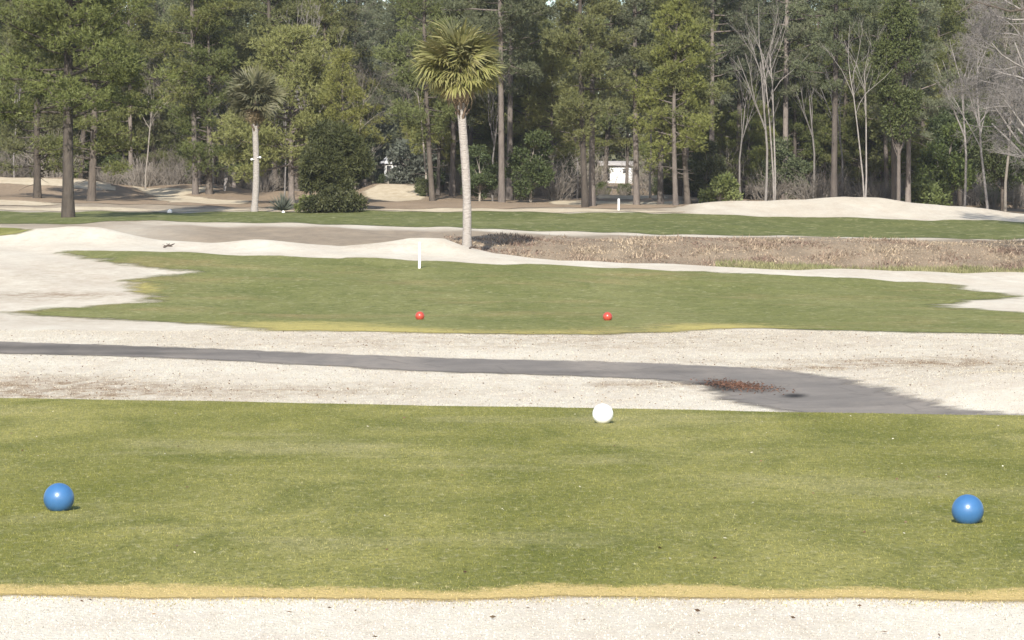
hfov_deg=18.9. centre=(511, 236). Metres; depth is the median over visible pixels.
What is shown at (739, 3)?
pine tree
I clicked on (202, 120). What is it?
bare tree
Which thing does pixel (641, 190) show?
bare bush
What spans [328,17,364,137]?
pine tree
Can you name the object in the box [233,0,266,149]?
pine tree
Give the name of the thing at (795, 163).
shrub
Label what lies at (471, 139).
pine tree
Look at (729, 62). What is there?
pine tree
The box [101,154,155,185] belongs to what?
bare bush
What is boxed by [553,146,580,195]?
shrub
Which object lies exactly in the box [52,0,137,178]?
pine tree
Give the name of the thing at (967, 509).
tee marker
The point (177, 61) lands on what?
pine tree
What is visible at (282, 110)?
pine tree
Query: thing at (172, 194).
sand patch
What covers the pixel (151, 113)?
bare tree
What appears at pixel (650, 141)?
pine tree
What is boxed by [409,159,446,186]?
shrub
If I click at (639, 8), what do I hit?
pine tree
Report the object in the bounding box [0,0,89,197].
pine tree
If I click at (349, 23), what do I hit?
pine tree
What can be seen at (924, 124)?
pine tree
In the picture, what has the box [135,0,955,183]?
wood
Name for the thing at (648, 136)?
pine tree
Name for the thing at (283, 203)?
spiky plant
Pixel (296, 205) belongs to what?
shrub
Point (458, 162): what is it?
pine tree
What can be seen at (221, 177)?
bare bush
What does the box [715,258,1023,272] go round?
ditch grass
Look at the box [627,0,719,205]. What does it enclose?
pine tree
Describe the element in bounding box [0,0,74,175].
pine tree
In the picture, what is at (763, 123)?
bare tree
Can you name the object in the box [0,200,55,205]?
sand patch
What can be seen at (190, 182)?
bare bush
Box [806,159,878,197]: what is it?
bare bush
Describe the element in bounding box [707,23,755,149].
pine tree
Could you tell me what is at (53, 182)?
sand patch
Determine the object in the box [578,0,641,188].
pine tree
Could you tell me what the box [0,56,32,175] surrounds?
pine tree
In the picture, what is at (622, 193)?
bare bush
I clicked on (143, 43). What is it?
pine tree
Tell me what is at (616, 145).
pine tree
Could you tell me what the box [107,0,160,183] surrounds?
pine tree
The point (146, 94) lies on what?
pine tree
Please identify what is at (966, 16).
pine tree
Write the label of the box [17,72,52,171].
pine tree
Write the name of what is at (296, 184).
pine tree
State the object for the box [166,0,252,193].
pine tree
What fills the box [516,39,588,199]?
pine tree
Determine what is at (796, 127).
pine tree
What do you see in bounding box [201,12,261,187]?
pine tree
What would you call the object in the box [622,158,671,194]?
bare bush
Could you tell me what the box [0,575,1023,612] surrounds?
edge grass
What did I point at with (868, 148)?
pine tree
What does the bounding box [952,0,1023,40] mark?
bare tree
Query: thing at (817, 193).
bare bush
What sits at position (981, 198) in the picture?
shrub
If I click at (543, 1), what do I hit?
pine tree
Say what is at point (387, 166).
window
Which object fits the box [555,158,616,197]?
bare bush
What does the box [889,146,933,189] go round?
shrub
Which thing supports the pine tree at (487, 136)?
on the forest floor
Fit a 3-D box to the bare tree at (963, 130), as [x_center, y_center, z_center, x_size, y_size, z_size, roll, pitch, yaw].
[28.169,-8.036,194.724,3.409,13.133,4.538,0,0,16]
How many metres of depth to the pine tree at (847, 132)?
229.15 m
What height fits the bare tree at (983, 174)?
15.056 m
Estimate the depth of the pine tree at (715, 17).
206.56 m
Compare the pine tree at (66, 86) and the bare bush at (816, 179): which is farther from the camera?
the bare bush at (816, 179)
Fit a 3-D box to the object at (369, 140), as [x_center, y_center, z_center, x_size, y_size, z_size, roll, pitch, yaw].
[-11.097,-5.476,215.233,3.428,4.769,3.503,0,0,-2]
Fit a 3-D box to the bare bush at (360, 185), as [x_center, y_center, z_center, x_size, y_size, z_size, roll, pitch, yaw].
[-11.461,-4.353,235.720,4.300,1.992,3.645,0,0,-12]
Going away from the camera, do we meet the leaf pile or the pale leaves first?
the pale leaves
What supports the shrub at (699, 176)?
on the forest floor
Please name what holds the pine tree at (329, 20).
on the forest floor
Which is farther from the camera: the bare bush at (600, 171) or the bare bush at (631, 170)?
the bare bush at (631, 170)
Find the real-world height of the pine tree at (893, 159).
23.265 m
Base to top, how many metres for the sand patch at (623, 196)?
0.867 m
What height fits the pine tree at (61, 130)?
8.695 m
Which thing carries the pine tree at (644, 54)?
on the forest floor
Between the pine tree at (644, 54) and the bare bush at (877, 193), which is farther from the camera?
the bare bush at (877, 193)
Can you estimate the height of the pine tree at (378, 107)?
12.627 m
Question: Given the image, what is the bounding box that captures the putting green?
[0,228,30,234]
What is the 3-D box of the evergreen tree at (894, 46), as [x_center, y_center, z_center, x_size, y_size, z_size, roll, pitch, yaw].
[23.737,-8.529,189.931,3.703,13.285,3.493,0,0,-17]
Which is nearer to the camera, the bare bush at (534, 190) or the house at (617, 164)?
the bare bush at (534, 190)
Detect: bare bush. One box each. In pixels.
[0,136,77,176]
[0,149,42,176]
[10,127,88,177]
[84,152,111,181]
[96,166,126,184]
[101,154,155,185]
[117,154,180,186]
[122,138,187,184]
[154,159,191,184]
[164,150,218,184]
[171,144,231,184]
[215,158,281,187]
[220,163,281,190]
[245,172,287,191]
[250,161,301,190]
[353,174,384,188]
[434,157,482,194]
[444,153,485,192]
[459,174,497,197]
[485,145,569,199]
[521,187,546,198]
[530,151,604,199]
[533,160,576,195]
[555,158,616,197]
[556,149,627,192]
[595,187,612,194]
[611,185,631,194]
[620,148,671,190]
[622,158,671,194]
[626,183,652,194]
[664,136,759,195]
[741,166,824,200]
[742,176,772,197]
[762,165,850,199]
[768,167,830,197]
[801,159,850,197]
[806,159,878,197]
[822,169,890,196]
[827,160,881,195]
[840,177,905,200]
[848,139,890,182]
[934,159,999,204]
[950,174,1019,206]
[959,165,1022,208]
[982,181,1023,208]
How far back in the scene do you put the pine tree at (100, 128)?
240.19 m
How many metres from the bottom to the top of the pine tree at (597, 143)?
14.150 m
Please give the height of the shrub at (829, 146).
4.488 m
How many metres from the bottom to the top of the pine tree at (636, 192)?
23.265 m
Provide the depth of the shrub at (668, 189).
234.13 m
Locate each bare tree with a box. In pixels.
[3,44,23,176]
[122,55,184,189]
[163,45,239,185]
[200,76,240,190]
[269,102,297,198]
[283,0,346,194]
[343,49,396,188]
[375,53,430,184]
[476,56,523,200]
[564,92,578,198]
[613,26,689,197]
[726,0,809,199]
[728,88,757,197]
[730,1,783,200]
[730,53,768,199]
[761,95,780,199]
[782,54,822,198]
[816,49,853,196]
[819,13,892,196]
[929,23,977,205]
[935,0,1023,208]
[941,0,1023,175]
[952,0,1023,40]
[952,0,1023,165]
[964,92,989,204]
[968,0,1023,211]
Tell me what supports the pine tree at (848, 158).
on the forest floor
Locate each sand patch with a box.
[0,177,115,190]
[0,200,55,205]
[132,186,248,203]
[363,184,424,200]
[550,200,679,204]
[596,195,667,198]
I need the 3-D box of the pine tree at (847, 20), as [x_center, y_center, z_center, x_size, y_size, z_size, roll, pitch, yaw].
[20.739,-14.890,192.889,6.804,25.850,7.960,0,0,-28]
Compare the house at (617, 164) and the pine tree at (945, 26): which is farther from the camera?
the house at (617, 164)
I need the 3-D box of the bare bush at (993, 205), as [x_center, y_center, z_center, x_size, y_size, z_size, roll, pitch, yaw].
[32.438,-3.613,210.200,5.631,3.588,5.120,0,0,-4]
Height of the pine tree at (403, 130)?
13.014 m
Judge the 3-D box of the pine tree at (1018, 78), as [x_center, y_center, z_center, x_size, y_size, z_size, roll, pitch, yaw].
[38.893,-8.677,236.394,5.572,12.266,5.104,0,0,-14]
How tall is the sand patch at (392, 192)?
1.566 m
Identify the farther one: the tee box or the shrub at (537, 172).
the shrub at (537, 172)
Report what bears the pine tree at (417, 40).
on the forest floor
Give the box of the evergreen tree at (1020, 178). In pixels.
[1005,129,1023,184]
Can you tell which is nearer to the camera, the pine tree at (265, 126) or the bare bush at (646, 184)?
the pine tree at (265, 126)
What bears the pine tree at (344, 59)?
on the forest floor
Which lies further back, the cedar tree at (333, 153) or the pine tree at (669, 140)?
the pine tree at (669, 140)
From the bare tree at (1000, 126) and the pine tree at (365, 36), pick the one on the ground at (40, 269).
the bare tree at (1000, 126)
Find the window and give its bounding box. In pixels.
[386,165,392,172]
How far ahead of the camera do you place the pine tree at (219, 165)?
224.41 m
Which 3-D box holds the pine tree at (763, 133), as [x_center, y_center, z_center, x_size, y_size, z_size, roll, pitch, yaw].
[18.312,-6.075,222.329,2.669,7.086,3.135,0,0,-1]
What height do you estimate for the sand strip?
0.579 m
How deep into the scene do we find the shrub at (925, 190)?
199.21 m
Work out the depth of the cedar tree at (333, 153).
171.48 m
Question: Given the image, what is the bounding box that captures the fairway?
[0,210,1023,239]
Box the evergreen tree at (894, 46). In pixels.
[868,0,925,200]
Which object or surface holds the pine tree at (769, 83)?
on the forest floor
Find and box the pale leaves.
[34,411,1002,559]
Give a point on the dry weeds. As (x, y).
(511, 238)
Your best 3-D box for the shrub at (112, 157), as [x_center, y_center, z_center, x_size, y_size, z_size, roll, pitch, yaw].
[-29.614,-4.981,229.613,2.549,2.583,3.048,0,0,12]
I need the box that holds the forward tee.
[13,250,1023,334]
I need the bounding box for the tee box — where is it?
[0,398,1023,600]
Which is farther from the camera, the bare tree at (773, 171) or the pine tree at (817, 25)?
the pine tree at (817, 25)
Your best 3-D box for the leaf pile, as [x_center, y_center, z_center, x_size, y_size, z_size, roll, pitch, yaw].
[2.811,1.860,38.278,1.055,0.079,3.328,0,0,-13]
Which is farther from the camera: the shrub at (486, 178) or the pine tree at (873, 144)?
the pine tree at (873, 144)
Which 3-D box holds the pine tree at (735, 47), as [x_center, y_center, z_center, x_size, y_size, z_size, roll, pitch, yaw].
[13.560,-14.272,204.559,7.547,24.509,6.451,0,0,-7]
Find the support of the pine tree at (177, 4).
on the forest floor
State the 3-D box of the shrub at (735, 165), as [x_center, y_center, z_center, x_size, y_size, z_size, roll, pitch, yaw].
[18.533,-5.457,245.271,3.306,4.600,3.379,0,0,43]
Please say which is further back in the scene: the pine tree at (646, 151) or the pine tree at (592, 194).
the pine tree at (646, 151)
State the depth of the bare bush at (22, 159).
231.44 m
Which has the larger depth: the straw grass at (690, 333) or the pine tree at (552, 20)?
the pine tree at (552, 20)
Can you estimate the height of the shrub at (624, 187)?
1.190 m
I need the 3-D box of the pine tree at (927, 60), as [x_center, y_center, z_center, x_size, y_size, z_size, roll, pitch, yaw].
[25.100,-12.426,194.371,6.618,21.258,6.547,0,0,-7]
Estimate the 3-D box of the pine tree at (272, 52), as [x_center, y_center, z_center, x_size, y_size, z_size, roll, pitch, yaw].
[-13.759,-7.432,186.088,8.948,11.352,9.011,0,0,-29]
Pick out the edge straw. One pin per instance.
(576, 617)
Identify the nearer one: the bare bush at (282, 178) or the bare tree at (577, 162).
the bare tree at (577, 162)
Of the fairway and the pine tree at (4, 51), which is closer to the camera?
the fairway
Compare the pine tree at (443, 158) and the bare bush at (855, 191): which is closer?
the bare bush at (855, 191)
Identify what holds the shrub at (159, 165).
on the forest floor
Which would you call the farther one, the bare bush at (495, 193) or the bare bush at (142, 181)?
the bare bush at (142, 181)
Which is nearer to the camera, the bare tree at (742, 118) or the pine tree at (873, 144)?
the bare tree at (742, 118)
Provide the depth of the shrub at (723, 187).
189.65 m
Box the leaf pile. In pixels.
[691,376,794,394]
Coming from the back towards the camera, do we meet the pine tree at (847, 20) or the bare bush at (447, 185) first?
the bare bush at (447, 185)
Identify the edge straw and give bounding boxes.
[0,595,1023,639]
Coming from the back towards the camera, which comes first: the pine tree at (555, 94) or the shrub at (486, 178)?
the pine tree at (555, 94)
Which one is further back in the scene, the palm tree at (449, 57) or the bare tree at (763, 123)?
the bare tree at (763, 123)
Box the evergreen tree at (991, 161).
[969,115,1021,210]
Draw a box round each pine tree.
[0,0,41,157]
[0,0,45,128]
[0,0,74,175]
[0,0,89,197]
[0,0,181,217]
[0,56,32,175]
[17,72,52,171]
[27,0,149,200]
[40,0,90,176]
[48,118,81,172]
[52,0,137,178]
[86,83,117,168]
[97,42,149,184]
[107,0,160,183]
[114,68,158,181]
[116,0,162,185]
[118,0,191,184]
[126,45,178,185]
[131,0,190,184]
[145,0,241,194]
[148,0,189,183]
[155,68,189,182]
[156,0,251,184]
[158,2,230,171]
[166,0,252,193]
[173,0,243,184]
[177,48,239,169]
[181,0,257,184]
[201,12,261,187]
[207,22,356,203]
[222,0,317,190]
[222,47,280,181]
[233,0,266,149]
[237,2,289,189]
[252,110,283,183]
[259,0,347,190]
[275,3,313,188]
[275,73,301,174]
[278,0,366,167]
[287,0,353,109]
[303,46,374,143]
[319,0,362,113]
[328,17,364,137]
[329,0,389,125]
[348,0,392,184]
[351,46,390,187]
[372,0,427,160]
[372,0,459,200]
[374,0,421,159]
[381,4,426,134]
[399,26,450,162]
[400,0,506,196]
[403,33,473,194]
[407,5,481,191]
[408,9,458,185]
[418,0,513,158]
[431,99,460,191]
[434,0,550,202]
[434,2,517,169]
[445,101,490,190]
[460,0,563,199]
[473,0,570,166]
[473,77,524,191]
[477,0,541,155]
[488,0,566,161]
[505,18,555,163]
[505,79,533,154]
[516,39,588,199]
[531,61,578,156]
[534,0,567,188]
[539,0,637,206]
[544,1,576,108]
[548,0,651,205]
[555,118,579,193]
[556,41,615,189]
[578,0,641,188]
[582,0,667,204]
[600,59,654,184]
[609,0,715,203]
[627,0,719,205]
[628,0,737,203]
[628,1,657,176]
[631,11,729,195]
[631,122,669,165]
[637,3,726,199]
[643,28,733,175]
[663,32,734,197]
[666,109,695,179]
[674,0,769,171]
[700,0,772,165]
[704,0,797,198]
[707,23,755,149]
[721,0,779,197]
[723,57,759,159]
[723,70,772,198]
[726,8,792,187]
[743,0,844,199]
[750,105,779,197]
[752,1,839,197]
[754,0,817,148]
[768,45,823,198]
[782,0,888,196]
[800,0,843,189]
[801,0,843,174]
[802,89,846,196]
[811,0,879,196]
[814,0,870,177]
[816,3,867,166]
[819,1,891,191]
[831,68,890,196]
[842,0,941,199]
[845,0,915,198]
[859,0,961,202]
[861,103,890,197]
[877,0,963,185]
[888,31,947,164]
[908,0,966,102]
[912,0,979,176]
[941,0,1003,199]
[944,16,1006,203]
[952,0,977,38]
[977,0,1023,207]
[978,0,1021,194]
[1003,45,1021,197]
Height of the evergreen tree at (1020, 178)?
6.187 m
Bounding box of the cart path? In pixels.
[0,341,1010,414]
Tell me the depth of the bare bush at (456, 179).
213.96 m
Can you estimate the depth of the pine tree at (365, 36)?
264.19 m
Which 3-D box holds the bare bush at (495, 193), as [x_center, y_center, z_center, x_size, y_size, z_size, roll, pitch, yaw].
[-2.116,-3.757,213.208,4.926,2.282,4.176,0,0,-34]
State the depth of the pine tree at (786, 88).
223.51 m
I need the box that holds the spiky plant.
[267,189,296,210]
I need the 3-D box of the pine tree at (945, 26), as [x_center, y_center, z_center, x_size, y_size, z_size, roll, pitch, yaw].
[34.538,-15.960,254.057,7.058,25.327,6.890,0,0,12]
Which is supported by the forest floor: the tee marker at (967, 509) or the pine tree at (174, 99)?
the pine tree at (174, 99)
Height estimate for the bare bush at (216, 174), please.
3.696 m
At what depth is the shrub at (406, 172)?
222.65 m
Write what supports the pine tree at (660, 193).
on the forest floor
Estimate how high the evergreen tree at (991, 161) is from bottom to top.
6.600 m
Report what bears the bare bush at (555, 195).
on the forest floor
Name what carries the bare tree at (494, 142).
on the forest floor
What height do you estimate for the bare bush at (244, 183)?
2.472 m
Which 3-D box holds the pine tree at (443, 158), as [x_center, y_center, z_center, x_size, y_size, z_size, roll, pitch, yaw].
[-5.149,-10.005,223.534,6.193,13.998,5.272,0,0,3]
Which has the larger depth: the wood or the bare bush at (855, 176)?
the wood
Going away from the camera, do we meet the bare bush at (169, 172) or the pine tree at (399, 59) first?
the pine tree at (399, 59)
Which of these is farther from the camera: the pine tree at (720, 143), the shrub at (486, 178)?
the pine tree at (720, 143)
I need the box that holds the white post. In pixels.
[418,242,420,267]
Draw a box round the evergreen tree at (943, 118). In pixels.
[926,97,994,205]
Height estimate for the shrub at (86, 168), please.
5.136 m
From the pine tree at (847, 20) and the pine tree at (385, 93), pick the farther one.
the pine tree at (385, 93)
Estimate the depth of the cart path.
41.27 m
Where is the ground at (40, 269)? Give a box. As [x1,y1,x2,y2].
[0,197,1023,639]
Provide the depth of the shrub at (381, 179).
227.84 m
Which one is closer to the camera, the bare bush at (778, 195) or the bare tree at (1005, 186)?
the bare tree at (1005, 186)
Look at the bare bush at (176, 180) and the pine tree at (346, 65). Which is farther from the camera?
the pine tree at (346, 65)
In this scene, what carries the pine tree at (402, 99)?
on the forest floor
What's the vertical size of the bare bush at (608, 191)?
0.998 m
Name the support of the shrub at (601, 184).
on the forest floor
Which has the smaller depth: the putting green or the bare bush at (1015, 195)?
the putting green
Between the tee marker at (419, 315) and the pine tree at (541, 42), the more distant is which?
the pine tree at (541, 42)
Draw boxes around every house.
[380,156,403,176]
[598,161,632,183]
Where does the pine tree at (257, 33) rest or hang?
on the forest floor
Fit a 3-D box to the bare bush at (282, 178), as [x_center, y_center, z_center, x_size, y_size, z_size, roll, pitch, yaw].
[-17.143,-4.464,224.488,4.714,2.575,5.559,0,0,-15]
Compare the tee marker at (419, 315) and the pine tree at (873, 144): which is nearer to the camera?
the tee marker at (419, 315)
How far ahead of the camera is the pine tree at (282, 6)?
216.82 m
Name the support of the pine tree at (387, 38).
on the forest floor
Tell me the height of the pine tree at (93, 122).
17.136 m
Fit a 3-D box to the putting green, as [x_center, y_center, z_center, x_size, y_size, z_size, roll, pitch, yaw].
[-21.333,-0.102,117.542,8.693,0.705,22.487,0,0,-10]
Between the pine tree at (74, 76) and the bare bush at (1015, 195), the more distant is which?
the pine tree at (74, 76)
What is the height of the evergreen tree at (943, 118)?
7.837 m
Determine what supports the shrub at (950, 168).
on the forest floor
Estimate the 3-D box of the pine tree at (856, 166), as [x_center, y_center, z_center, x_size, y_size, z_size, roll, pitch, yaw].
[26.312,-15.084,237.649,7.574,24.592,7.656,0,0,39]
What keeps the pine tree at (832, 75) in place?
on the forest floor
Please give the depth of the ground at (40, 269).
43.96 m
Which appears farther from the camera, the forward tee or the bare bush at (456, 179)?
the bare bush at (456, 179)
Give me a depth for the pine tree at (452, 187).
210.82 m
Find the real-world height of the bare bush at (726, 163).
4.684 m
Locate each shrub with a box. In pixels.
[73,124,102,177]
[100,153,132,183]
[149,149,173,184]
[293,194,311,212]
[298,185,368,212]
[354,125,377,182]
[376,174,397,183]
[385,138,445,183]
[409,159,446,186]
[413,176,436,196]
[457,143,497,200]
[505,128,555,202]
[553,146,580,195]
[596,181,611,194]
[616,183,631,194]
[651,175,672,194]
[682,140,728,201]
[697,170,743,202]
[727,146,760,178]
[759,135,813,199]
[816,145,849,190]
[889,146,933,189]
[901,173,952,205]
[913,121,977,202]
[980,186,1000,204]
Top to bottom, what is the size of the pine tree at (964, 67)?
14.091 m
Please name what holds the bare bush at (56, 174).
on the forest floor
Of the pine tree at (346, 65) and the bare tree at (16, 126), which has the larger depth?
the pine tree at (346, 65)
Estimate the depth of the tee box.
18.42 m
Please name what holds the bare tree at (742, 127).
on the forest floor
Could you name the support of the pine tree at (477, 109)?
on the forest floor
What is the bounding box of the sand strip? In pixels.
[0,207,679,212]
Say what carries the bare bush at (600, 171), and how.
on the forest floor
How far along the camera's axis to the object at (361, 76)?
213.36 m
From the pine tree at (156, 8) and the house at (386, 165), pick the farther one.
the house at (386, 165)
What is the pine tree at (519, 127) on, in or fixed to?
on the forest floor
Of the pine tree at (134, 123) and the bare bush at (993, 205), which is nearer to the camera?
the bare bush at (993, 205)
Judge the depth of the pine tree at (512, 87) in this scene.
206.29 m
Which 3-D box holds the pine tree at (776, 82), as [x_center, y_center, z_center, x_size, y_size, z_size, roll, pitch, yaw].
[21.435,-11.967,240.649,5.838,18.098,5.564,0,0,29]
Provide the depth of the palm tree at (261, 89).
170.04 m
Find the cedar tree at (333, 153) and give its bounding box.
[295,117,375,194]
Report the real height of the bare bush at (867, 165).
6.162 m
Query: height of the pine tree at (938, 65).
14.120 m
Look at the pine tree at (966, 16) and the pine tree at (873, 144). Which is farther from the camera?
the pine tree at (966, 16)
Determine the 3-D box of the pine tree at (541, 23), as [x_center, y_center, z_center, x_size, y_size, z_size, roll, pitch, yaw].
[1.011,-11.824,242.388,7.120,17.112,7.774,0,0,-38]
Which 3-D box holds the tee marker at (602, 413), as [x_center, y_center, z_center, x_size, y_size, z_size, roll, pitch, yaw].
[0.785,1.532,26.550,0.180,0.171,0.180,0,0,14]
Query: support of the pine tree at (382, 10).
on the forest floor
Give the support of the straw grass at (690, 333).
on the ground at (40, 269)
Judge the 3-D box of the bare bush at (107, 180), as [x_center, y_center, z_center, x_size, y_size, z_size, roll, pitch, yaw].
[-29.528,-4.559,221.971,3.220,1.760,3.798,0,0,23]
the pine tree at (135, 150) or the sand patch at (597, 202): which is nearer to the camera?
the sand patch at (597, 202)
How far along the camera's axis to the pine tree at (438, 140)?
211.20 m
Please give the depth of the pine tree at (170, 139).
236.99 m
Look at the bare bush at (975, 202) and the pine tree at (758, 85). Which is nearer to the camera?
the bare bush at (975, 202)
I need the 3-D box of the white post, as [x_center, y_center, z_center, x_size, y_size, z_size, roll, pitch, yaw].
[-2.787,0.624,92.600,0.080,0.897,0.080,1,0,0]
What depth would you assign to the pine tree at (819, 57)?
256.95 m
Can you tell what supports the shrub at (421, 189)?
on the forest floor
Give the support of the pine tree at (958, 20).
on the forest floor
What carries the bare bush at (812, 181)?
on the forest floor
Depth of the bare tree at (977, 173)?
219.80 m
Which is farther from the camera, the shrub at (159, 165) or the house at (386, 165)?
the house at (386, 165)
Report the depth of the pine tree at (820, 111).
231.98 m
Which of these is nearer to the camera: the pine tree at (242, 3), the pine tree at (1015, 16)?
the pine tree at (1015, 16)
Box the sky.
[1,0,943,74]
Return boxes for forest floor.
[0,177,1023,213]
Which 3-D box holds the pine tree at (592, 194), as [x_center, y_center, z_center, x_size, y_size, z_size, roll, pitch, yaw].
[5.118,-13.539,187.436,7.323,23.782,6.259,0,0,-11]
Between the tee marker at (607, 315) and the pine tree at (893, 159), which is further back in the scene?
the pine tree at (893, 159)
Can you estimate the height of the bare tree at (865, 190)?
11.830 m
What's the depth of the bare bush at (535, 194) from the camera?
216.74 m
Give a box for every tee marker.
[43,483,73,510]
[415,311,423,319]
[592,404,612,422]
[603,312,611,319]
[952,494,983,523]
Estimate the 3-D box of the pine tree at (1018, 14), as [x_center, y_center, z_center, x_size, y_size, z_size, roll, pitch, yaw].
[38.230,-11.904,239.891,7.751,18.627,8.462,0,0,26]
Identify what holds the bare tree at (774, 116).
on the forest floor
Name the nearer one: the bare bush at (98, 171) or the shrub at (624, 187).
the shrub at (624, 187)
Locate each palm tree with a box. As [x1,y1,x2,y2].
[223,63,288,211]
[406,12,507,246]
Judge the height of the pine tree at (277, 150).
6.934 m
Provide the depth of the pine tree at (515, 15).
191.77 m
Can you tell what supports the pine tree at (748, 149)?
on the forest floor
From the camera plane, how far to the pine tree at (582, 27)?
182.73 m
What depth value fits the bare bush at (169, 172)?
234.64 m
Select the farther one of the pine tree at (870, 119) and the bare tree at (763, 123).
the pine tree at (870, 119)
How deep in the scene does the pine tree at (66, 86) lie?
148.51 m
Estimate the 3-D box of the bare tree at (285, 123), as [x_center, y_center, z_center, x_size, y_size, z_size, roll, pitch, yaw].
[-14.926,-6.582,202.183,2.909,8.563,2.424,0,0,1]
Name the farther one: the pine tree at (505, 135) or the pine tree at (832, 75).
the pine tree at (832, 75)
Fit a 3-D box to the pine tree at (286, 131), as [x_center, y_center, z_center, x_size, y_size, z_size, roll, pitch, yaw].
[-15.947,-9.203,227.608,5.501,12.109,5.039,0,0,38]
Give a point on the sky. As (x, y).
(548, 3)
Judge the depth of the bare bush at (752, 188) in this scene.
231.04 m
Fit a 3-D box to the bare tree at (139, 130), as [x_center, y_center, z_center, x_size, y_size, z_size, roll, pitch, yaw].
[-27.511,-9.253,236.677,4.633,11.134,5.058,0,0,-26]
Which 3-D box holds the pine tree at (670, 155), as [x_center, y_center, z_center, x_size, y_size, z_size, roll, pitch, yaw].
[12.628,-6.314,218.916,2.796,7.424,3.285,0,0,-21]
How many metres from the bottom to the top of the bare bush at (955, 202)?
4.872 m
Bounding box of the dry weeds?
[443,231,1023,272]
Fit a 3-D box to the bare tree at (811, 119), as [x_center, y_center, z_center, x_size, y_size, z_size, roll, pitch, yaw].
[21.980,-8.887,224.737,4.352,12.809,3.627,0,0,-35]
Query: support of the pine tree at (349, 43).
on the forest floor
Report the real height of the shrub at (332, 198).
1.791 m
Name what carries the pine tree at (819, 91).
on the forest floor
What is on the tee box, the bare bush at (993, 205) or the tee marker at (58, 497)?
the tee marker at (58, 497)
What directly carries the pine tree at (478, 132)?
on the forest floor
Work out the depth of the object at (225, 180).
210.09 m
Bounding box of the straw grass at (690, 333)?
[0,329,1023,413]
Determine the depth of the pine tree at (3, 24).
239.13 m
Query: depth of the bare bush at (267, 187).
214.88 m
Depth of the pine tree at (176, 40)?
205.73 m
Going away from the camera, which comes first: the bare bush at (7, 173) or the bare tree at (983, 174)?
the bare tree at (983, 174)
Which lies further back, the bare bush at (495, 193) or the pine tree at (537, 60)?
the pine tree at (537, 60)
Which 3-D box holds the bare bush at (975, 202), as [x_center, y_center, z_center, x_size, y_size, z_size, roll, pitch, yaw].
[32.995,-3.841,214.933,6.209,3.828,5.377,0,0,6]
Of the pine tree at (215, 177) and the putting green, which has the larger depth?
the pine tree at (215, 177)
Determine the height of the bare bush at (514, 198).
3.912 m
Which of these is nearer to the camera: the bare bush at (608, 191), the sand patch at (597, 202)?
the sand patch at (597, 202)
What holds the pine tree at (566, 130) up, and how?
on the forest floor
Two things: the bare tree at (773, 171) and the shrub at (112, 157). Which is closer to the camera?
the bare tree at (773, 171)
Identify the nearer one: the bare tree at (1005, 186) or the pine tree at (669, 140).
the bare tree at (1005, 186)
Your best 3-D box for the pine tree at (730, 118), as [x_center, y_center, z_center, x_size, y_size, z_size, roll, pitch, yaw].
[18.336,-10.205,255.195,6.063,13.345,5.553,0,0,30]
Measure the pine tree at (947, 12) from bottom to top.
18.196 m
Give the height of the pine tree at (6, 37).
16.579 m
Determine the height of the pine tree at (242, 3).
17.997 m

